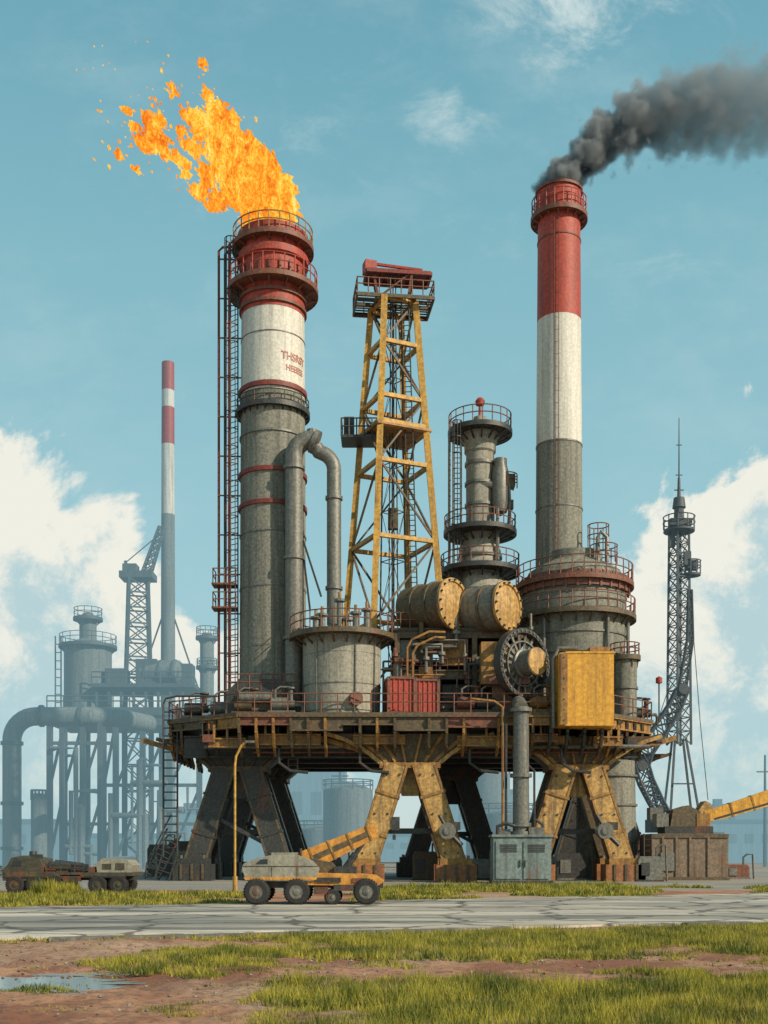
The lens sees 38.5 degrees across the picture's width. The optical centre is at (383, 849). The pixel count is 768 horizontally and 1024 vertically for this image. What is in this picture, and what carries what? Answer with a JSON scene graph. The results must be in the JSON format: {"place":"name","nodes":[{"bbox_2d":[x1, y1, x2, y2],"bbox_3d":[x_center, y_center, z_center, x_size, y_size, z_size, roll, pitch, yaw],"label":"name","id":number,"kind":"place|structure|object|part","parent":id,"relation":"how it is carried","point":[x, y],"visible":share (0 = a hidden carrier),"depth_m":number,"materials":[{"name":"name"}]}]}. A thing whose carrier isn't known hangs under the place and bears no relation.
{"place":"outdoors","nodes":[
{"label":"outdoors","id":0,"kind":"place"},
{"bbox_2d":[0,982,77,993],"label":"grass","id":1,"kind":"structure","parent":0,"point":[44,989],"depth_m":15.89,"materials":[{"name":"green plant"}]},
{"bbox_2d":[25,876,89,894],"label":"grass","id":2,"kind":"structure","parent":0,"point":[51,886],"depth_m":47.05,"materials":[{"name":"green plant"}]},
{"bbox_2d":[42,992,87,993],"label":"water","id":3,"kind":"structure","parent":0,"point":[67,993],"depth_m":16.21,"materials":[{"name":"grey liquid"}]},
{"bbox_2d":[0,976,144,993],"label":"water","id":4,"kind":"structure","parent":0,"point":[73,982],"depth_m":17.56,"materials":[{"name":"grey liquid"}]},
{"bbox_2d":[32,972,128,976],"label":"water","id":5,"kind":"structure","parent":0,"point":[74,974],"depth_m":18.69,"materials":[{"name":"grey liquid"}]},
{"bbox_2d":[134,1000,221,1016],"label":"grass","id":6,"kind":"structure","parent":0,"point":[164,1010],"depth_m":13.73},
{"bbox_2d":[74,943,323,979],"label":"grass","id":7,"kind":"structure","parent":0,"point":[121,961],"depth_m":19.38,"materials":[{"name":"green plant"}]},
{"bbox_2d":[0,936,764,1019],"bbox_3d":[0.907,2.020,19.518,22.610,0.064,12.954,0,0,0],"label":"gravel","id":8,"kind":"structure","parent":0,"point":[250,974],"depth_m":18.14,"materials":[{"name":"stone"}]},
{"bbox_2d":[0,890,767,1023],"bbox_3d":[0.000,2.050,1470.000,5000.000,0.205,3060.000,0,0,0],"label":"ground","id":9,"kind":"structure","parent":0,"point":[114,999],"depth_m":18.21,"materials":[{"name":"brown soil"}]},
{"bbox_2d":[2,851,141,892],"bbox_3d":[-14.418,1.035,51.000,5.970,1.971,2.130,0,0,0],"label":"flatbed truck","id":10,"kind":"object","parent":9,"relation":"on","point":[113,874],"visible":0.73,"depth_m":50.00,"materials":[{"name":"metal"}]},
{"bbox_2d":[0,887,275,906],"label":"grass","id":11,"kind":"structure","parent":9,"relation":"on","point":[94,898],"depth_m":42.49,"materials":[{"name":"green plant"}]},
{"bbox_2d":[233,740,254,891],"bbox_3d":[-6.446,-1.511,50.500,1.010,7.022,0.209,0,0,0],"label":"lamp post","id":12,"kind":"object","parent":9,"relation":"on","point":[235,876],"visible":0.83,"depth_m":50.45,"materials":[{"name":"metal"}]},
{"bbox_2d":[49,921,765,942],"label":"kerb","id":13,"kind":"structure","parent":9,"relation":"on","point":[74,938],"depth_m":25.48,"materials":[{"name":"concrete"}]},
{"bbox_2d":[343,878,767,900],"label":"grass","id":14,"kind":"structure","parent":9,"relation":"on","point":[417,891],"depth_m":51.34,"materials":[{"name":"green plant"}]},
{"bbox_2d":[0,892,767,940],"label":"road","id":15,"kind":"structure","parent":0,"point":[44,922],"depth_m":32.58,"materials":[{"name":"concrete"}]},
{"bbox_2d":[242,817,399,904],"bbox_3d":[-2.257,0.381,40.000,5.650,3.162,2.094,0,0,0],"label":"crane truck","id":16,"kind":"object","parent":15,"relation":"on","point":[296,877],"visible":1,"depth_m":39.04,"materials":[{"name":"metal"}]},
{"bbox_2d":[0,862,767,889],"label":"yard","id":17,"kind":"structure","parent":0,"point":[392,878],"depth_m":67.42,"materials":[{"name":"concrete"}]},
{"bbox_2d":[0,819,73,864],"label":"distant shed","id":18,"kind":"structure","parent":17,"relation":"on","point":[26,834],"depth_m":150.00,"materials":[{"name":"blue"}]},
{"bbox_2d":[22,834,25,843],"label":"window","id":19,"kind":"structure","parent":18,"relation":"in","point":[23,835],"depth_m":149.94,"materials":[{"name":"blue glass"}]},
{"bbox_2d":[30,789,47,856],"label":"distant tank","id":20,"kind":"object","parent":17,"relation":"on","point":[39,822],"visible":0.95,"depth_m":111.35,"materials":[{"name":"metal"}]},
{"bbox_2d":[0,705,156,868],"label":"pipeline","id":21,"kind":"object","parent":17,"relation":"on","point":[19,723],"visible":0.98,"depth_m":97.61,"materials":[{"name":"metal"}]},
{"bbox_2d":[46,659,212,868],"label":"background platform","id":22,"kind":"structure","parent":17,"relation":"on","point":[116,683],"depth_m":114.12,"materials":[{"name":"metal"}]},
{"bbox_2d":[55,605,116,706],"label":"background tank","id":23,"kind":"object","parent":22,"relation":"on","point":[87,652],"visible":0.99,"depth_m":116.04,"materials":[{"name":"metal"}]},
{"bbox_2d":[138,659,182,692],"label":"background drum","id":24,"kind":"object","parent":22,"relation":"on","point":[168,665],"visible":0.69,"depth_m":115.79,"materials":[{"name":"metal"}]},
{"bbox_2d":[196,625,217,706],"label":"background turret","id":25,"kind":"object","parent":22,"relation":"on","point":[206,667],"visible":1,"depth_m":117.36,"materials":[{"name":"metal"}]},
{"bbox_2d":[91,829,180,862],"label":"distant shed","id":26,"kind":"structure","parent":17,"relation":"on","point":[94,841],"depth_m":165.00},
{"bbox_2d":[119,525,165,855],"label":"background crane tower","id":27,"kind":"structure","parent":17,"relation":"on","point":[130,574],"depth_m":119.07,"materials":[{"name":"metal"}]},
{"bbox_2d":[154,790,158,843],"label":"distant mast","id":28,"kind":"object","parent":17,"relation":"on","point":[157,832],"visible":0.35,"depth_m":129.89,"materials":[{"name":"metal"}]},
{"bbox_2d":[146,834,175,877],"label":"equipment box","id":29,"kind":"object","parent":17,"relation":"on","point":[154,861],"visible":0.61,"depth_m":79.40,"materials":[{"name":"metal"}]},
{"bbox_2d":[142,814,181,879],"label":"metal stairs","id":30,"kind":"structure","parent":17,"relation":"on","point":[147,867],"depth_m":71.95,"materials":[{"name":"metal"}]},
{"bbox_2d":[135,360,197,843],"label":"background chimney","id":31,"kind":"object","parent":17,"relation":"on","point":[168,622],"visible":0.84,"depth_m":144.26,"materials":[{"name":"metal"}]},
{"bbox_2d":[166,835,221,879],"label":"equipment box","id":32,"kind":"object","parent":17,"relation":"on","point":[182,846],"visible":0.21,"depth_m":73.40,"materials":[{"name":"metal"}]},
{"bbox_2d":[178,803,249,861],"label":"distant shed","id":33,"kind":"structure","parent":17,"relation":"on","point":[192,818],"depth_m":170.00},
{"bbox_2d":[179,827,186,837],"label":"window","id":34,"kind":"structure","parent":33,"relation":"in","point":[185,829],"depth_m":169.90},
{"bbox_2d":[250,772,346,860],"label":"distant shed","id":35,"kind":"structure","parent":17,"relation":"on","point":[306,791],"depth_m":150.00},
{"bbox_2d":[293,792,301,813],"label":"window","id":36,"kind":"structure","parent":35,"relation":"in","point":[297,796],"depth_m":149.94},
{"bbox_2d":[312,792,320,813],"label":"window","id":37,"kind":"structure","parent":35,"relation":"in","point":[316,796],"depth_m":149.94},
{"bbox_2d":[299,820,322,847],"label":"distant tank","id":38,"kind":"object","parent":17,"relation":"on","point":[313,834],"visible":0.34,"depth_m":122.23,"materials":[{"name":"metal"}]},
{"bbox_2d":[332,772,347,782],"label":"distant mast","id":39,"kind":"object","parent":17,"relation":"on","point":[339,775],"visible":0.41,"depth_m":129.93,"materials":[{"name":"metal"}]},
{"bbox_2d":[331,852,349,866],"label":"equipment box","id":40,"kind":"object","parent":17,"relation":"on","point":[337,862],"visible":0.03,"depth_m":71.40,"materials":[{"name":"metal"}]},
{"bbox_2d":[323,778,372,865],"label":"distant tank","id":41,"kind":"object","parent":17,"relation":"on","point":[346,807],"visible":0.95,"depth_m":112.77,"materials":[{"name":"metal"}]},
{"bbox_2d":[380,834,411,861],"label":"distant shed","id":42,"kind":"structure","parent":17,"relation":"on","point":[394,850],"depth_m":190.00,"materials":[{"name":"blue"}]},
{"bbox_2d":[386,843,393,848],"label":"window","id":43,"kind":"structure","parent":42,"relation":"in","point":[388,845],"depth_m":189.91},
{"bbox_2d":[401,843,407,848],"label":"window","id":44,"kind":"structure","parent":42,"relation":"in","point":[403,845],"depth_m":189.91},
{"bbox_2d":[141,693,676,881],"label":"steel platform","id":45,"kind":"structure","parent":17,"relation":"on","point":[437,763],"depth_m":69.85,"materials":[{"name":"paint"}]},
{"bbox_2d":[182,692,209,717],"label":"pump unit","id":46,"kind":"object","parent":45,"relation":"on","point":[197,711],"visible":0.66,"depth_m":71.22,"materials":[{"name":"metal"}]},
{"bbox_2d":[208,691,226,714],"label":"pump unit","id":47,"kind":"object","parent":45,"relation":"on","point":[219,709],"visible":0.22,"depth_m":70.67,"materials":[{"name":"grey metal"}]},
{"bbox_2d":[232,687,266,712],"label":"pump unit","id":48,"kind":"object","parent":45,"relation":"on","point":[244,707],"visible":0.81,"depth_m":69.17,"materials":[{"name":"metal"}]},
{"bbox_2d":[225,673,296,712],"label":"winch house","id":49,"kind":"structure","parent":45,"relation":"on","point":[267,685],"depth_m":69.40,"materials":[{"name":"metal"}]},
{"bbox_2d":[211,209,317,730],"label":"flare stack","id":50,"kind":"object","parent":45,"relation":"on","point":[271,290],"visible":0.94,"depth_m":71.16,"materials":[{"name":"metal"}]},
{"bbox_2d":[76,41,302,226],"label":"flame","id":51,"kind":"object","parent":50,"relation":"on","point":[243,169],"visible":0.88,"depth_m":72.83,"materials":[{"name":"orange"}]},
{"bbox_2d":[268,686,303,711],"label":"pump unit","id":52,"kind":"object","parent":45,"relation":"on","point":[279,707],"visible":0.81,"depth_m":68.75,"materials":[{"name":"grey metal"}]},
{"bbox_2d":[283,428,342,733],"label":"gooseneck pipe","id":53,"kind":"object","parent":45,"relation":"on","point":[301,444],"visible":0.94,"depth_m":70.06,"materials":[{"name":"grey metal"}]},
{"bbox_2d":[289,592,394,711],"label":"storage tank","id":54,"kind":"object","parent":45,"relation":"on","point":[340,658],"visible":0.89,"depth_m":67.86,"materials":[{"name":"metal"}]},
{"bbox_2d":[341,259,441,677],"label":"derrick","id":55,"kind":"object","parent":45,"relation":"on","point":[392,431],"visible":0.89,"depth_m":74.70,"materials":[{"name":"yellow paint"}]},
{"bbox_2d":[383,676,416,711],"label":"equipment crate","id":56,"kind":"object","parent":45,"relation":"on","point":[396,684],"visible":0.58,"depth_m":67.98,"materials":[{"name":"red paint"}]},
{"bbox_2d":[382,651,440,711],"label":"equipment skid","id":57,"kind":"object","parent":45,"relation":"on","point":[397,668],"visible":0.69,"depth_m":69.71,"materials":[{"name":"metal"}]},
{"bbox_2d":[413,678,439,711],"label":"equipment crate","id":58,"kind":"object","parent":45,"relation":"on","point":[428,685],"visible":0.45,"depth_m":68.18,"materials":[{"name":"red paint"}]},
{"bbox_2d":[438,814,462,846],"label":"valve assembly","id":59,"kind":"object","parent":45,"relation":"attached to","point":[447,830],"visible":1,"depth_m":67.18,"materials":[{"name":"grey metal"}]},
{"bbox_2d":[389,612,532,711],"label":"machinery frame","id":60,"kind":"object","parent":45,"relation":"on","point":[456,651],"visible":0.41,"depth_m":69.85,"materials":[{"name":"metal"}]},
{"bbox_2d":[396,577,465,629],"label":"horizontal drum","id":61,"kind":"object","parent":60,"relation":"on","point":[434,604],"visible":0.86,"depth_m":69.30,"materials":[{"name":"metal"}]},
{"bbox_2d":[459,581,522,632],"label":"horizontal drum","id":62,"kind":"object","parent":60,"relation":"on","point":[490,608],"visible":0.87,"depth_m":68.87,"materials":[{"name":"grey metal"}]},
{"bbox_2d":[455,685,481,711],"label":"pump unit","id":63,"kind":"object","parent":45,"relation":"on","point":[462,707],"visible":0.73,"depth_m":68.31,"materials":[{"name":"metal"}]},
{"bbox_2d":[441,397,519,588],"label":"process column","id":64,"kind":"structure","parent":45,"relation":"on","point":[480,534],"depth_m":75.84,"materials":[{"name":"metal"}]},
{"bbox_2d":[475,685,500,711],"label":"pump unit","id":65,"kind":"object","parent":45,"relation":"on","point":[481,707],"visible":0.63,"depth_m":68.14,"materials":[{"name":"metal"}]},
{"bbox_2d":[480,628,549,711],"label":"flywheel","id":66,"kind":"object","parent":45,"relation":"on","point":[515,671],"visible":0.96,"depth_m":67.44,"materials":[{"name":"metal"}]},
{"bbox_2d":[529,684,550,711],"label":"pump unit","id":67,"kind":"object","parent":45,"relation":"on","point":[542,707],"visible":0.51,"depth_m":67.99,"materials":[{"name":"paint"}]},
{"bbox_2d":[516,522,635,708],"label":"boiler vessel","id":68,"kind":"object","parent":45,"relation":"on","point":[575,596],"visible":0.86,"depth_m":71.95,"materials":[{"name":"metal"}]},
{"bbox_2d":[530,178,587,566],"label":"chimney","id":69,"kind":"object","parent":68,"relation":"on","point":[559,219],"visible":0.99,"depth_m":74.18,"materials":[{"name":"metal"}]},
{"bbox_2d":[551,646,614,729],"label":"control cabinet","id":70,"kind":"object","parent":45,"relation":"on","point":[582,684],"visible":1,"depth_m":66.00,"materials":[{"name":"yellow metal"}]},
{"bbox_2d":[595,814,620,846],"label":"valve assembly","id":71,"kind":"object","parent":45,"relation":"attached to","point":[604,830],"visible":1,"depth_m":68.38,"materials":[{"name":"grey metal"}]},
{"bbox_2d":[610,641,640,716],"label":"tank","id":72,"kind":"object","parent":45,"relation":"on","point":[625,672],"visible":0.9,"depth_m":71.32,"materials":[{"name":"metal"}]},
{"bbox_2d":[637,697,658,724],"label":"pump unit","id":73,"kind":"object","parent":45,"relation":"on","point":[639,713],"visible":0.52,"depth_m":73.82,"materials":[{"name":"metal"}]},
{"bbox_2d":[650,676,661,727],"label":"beacon pole","id":74,"kind":"object","parent":45,"relation":"on","point":[658,680],"visible":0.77,"depth_m":72.96,"materials":[{"name":"metal"}]},
{"bbox_2d":[411,843,436,879],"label":"equipment box","id":75,"kind":"object","parent":17,"relation":"on","point":[424,862],"visible":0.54,"depth_m":72.40,"materials":[{"name":"metal"}]},
{"bbox_2d":[429,789,512,854],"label":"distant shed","id":76,"kind":"structure","parent":17,"relation":"on","point":[455,812],"depth_m":160.00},
{"bbox_2d":[459,813,464,828],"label":"building","id":77,"kind":"structure","parent":76,"relation":"in","point":[460,818],"depth_m":159.92,"materials":[{"name":"blue"}]},
{"bbox_2d":[473,851,489,879],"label":"equipment box","id":78,"kind":"object","parent":17,"relation":"on","point":[483,869],"visible":0.21,"depth_m":73.40,"materials":[{"name":"teal paint"}]},
{"bbox_2d":[466,772,509,858],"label":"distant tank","id":79,"kind":"object","parent":17,"relation":"on","point":[489,786],"visible":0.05,"depth_m":117.72,"materials":[{"name":"metal"}]},
{"bbox_2d":[483,803,532,834],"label":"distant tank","id":80,"kind":"object","parent":17,"relation":"on","point":[493,815],"visible":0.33,"depth_m":102.41,"materials":[{"name":"metal"}]},
{"bbox_2d":[489,819,552,883],"bbox_3d":[8.158,0.060,65.775,3.600,3.880,2.150,0,0,0],"label":"pipe cabinet","id":81,"kind":"object","parent":17,"relation":"on","point":[519,858],"visible":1,"depth_m":64.78,"materials":[{"name":"grey metal"}]},
{"bbox_2d":[471,696,535,834],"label":"riser pipe","id":82,"kind":"object","parent":81,"relation":"on","point":[520,710],"visible":0.91,"depth_m":65.66,"materials":[{"name":"grey metal"}]},
{"bbox_3d":[7.338,0.600,64.778,1.500,2.200,0.155,0,0,0],"label":"door","id":83,"kind":"part","parent":81,"relation":"part of","materials":[{"name":"teal paint"}]},
{"bbox_3d":[8.978,0.600,64.778,1.500,2.200,0.155,0,0,0],"label":"door","id":84,"kind":"part","parent":81,"relation":"part of","materials":[{"name":"teal paint"}]},
{"bbox_2d":[554,842,592,879],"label":"equipment box","id":85,"kind":"object","parent":17,"relation":"on","point":[570,866],"visible":0.94,"depth_m":73.40,"materials":[{"name":"metal"}]},
{"bbox_2d":[575,759,637,879],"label":"support column","id":86,"kind":"structure","parent":17,"relation":"on","point":[622,775],"depth_m":74.44,"materials":[{"name":"metal"}]},
{"bbox_2d":[637,844,667,881],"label":"equipment box","id":87,"kind":"object","parent":17,"relation":"on","point":[651,868],"visible":0.95,"depth_m":69.40,"materials":[{"name":"grey metal"}]},
{"bbox_2d":[663,432,700,813],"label":"lattice mast","id":88,"kind":"object","parent":17,"relation":"on","point":[679,526],"visible":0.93,"depth_m":81.63,"materials":[{"name":"metal"}]},
{"bbox_2d":[640,834,729,879],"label":"weathered tank block","id":89,"kind":"structure","parent":17,"relation":"on","point":[697,856],"depth_m":72.30,"materials":[{"name":"brown metal"}]},
{"bbox_2d":[652,790,767,833],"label":"loader crane","id":90,"kind":"object","parent":89,"relation":"on","point":[699,818],"visible":0.98,"depth_m":73.27,"materials":[{"name":"metal"}]},
{"bbox_2d":[710,816,767,862],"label":"distant shed","id":91,"kind":"structure","parent":17,"relation":"on","point":[745,836],"depth_m":170.00,"materials":[{"name":"blue"}]},
{"bbox_2d":[728,834,736,842],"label":"window","id":92,"kind":"structure","parent":91,"relation":"in","point":[732,838],"depth_m":169.90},
{"bbox_2d":[745,834,753,842],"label":"window","id":93,"kind":"structure","parent":91,"relation":"in","point":[749,838],"depth_m":169.90,"materials":[{"name":"blue glass"}]},
{"bbox_2d":[728,853,754,878],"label":"equipment box","id":94,"kind":"object","parent":17,"relation":"on","point":[738,871],"visible":0.81,"depth_m":75.40,"materials":[{"name":"metal"}]},
{"bbox_2d":[756,755,767,866],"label":"distant mast","id":95,"kind":"object","parent":17,"relation":"on","point":[764,835],"visible":1,"depth_m":129.87,"materials":[{"name":"metal"}]},
{"bbox_2d":[0,0,767,834],"label":"sky","id":96,"kind":"structure","parent":0,"point":[423,134],"materials":[{"name":"blue"}]},
{"bbox_2d":[0,920,767,974],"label":"grass","id":97,"kind":"structure","parent":0,"point":[725,941],"depth_m":22.65,"materials":[{"name":"green plant"}]},
{"bbox_2d":[200,963,767,1023],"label":"grass","id":98,"kind":"structure","parent":0,"point":[624,991],"depth_m":14.28,"materials":[{"name":"green plant"}]},
{"bbox_2d":[633,589,707,832],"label":"lattice crane","id":99,"kind":"object","parent":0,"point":[679,690],"visible":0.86,"depth_m":75.75,"materials":[{"name":"metal"}]}
]}

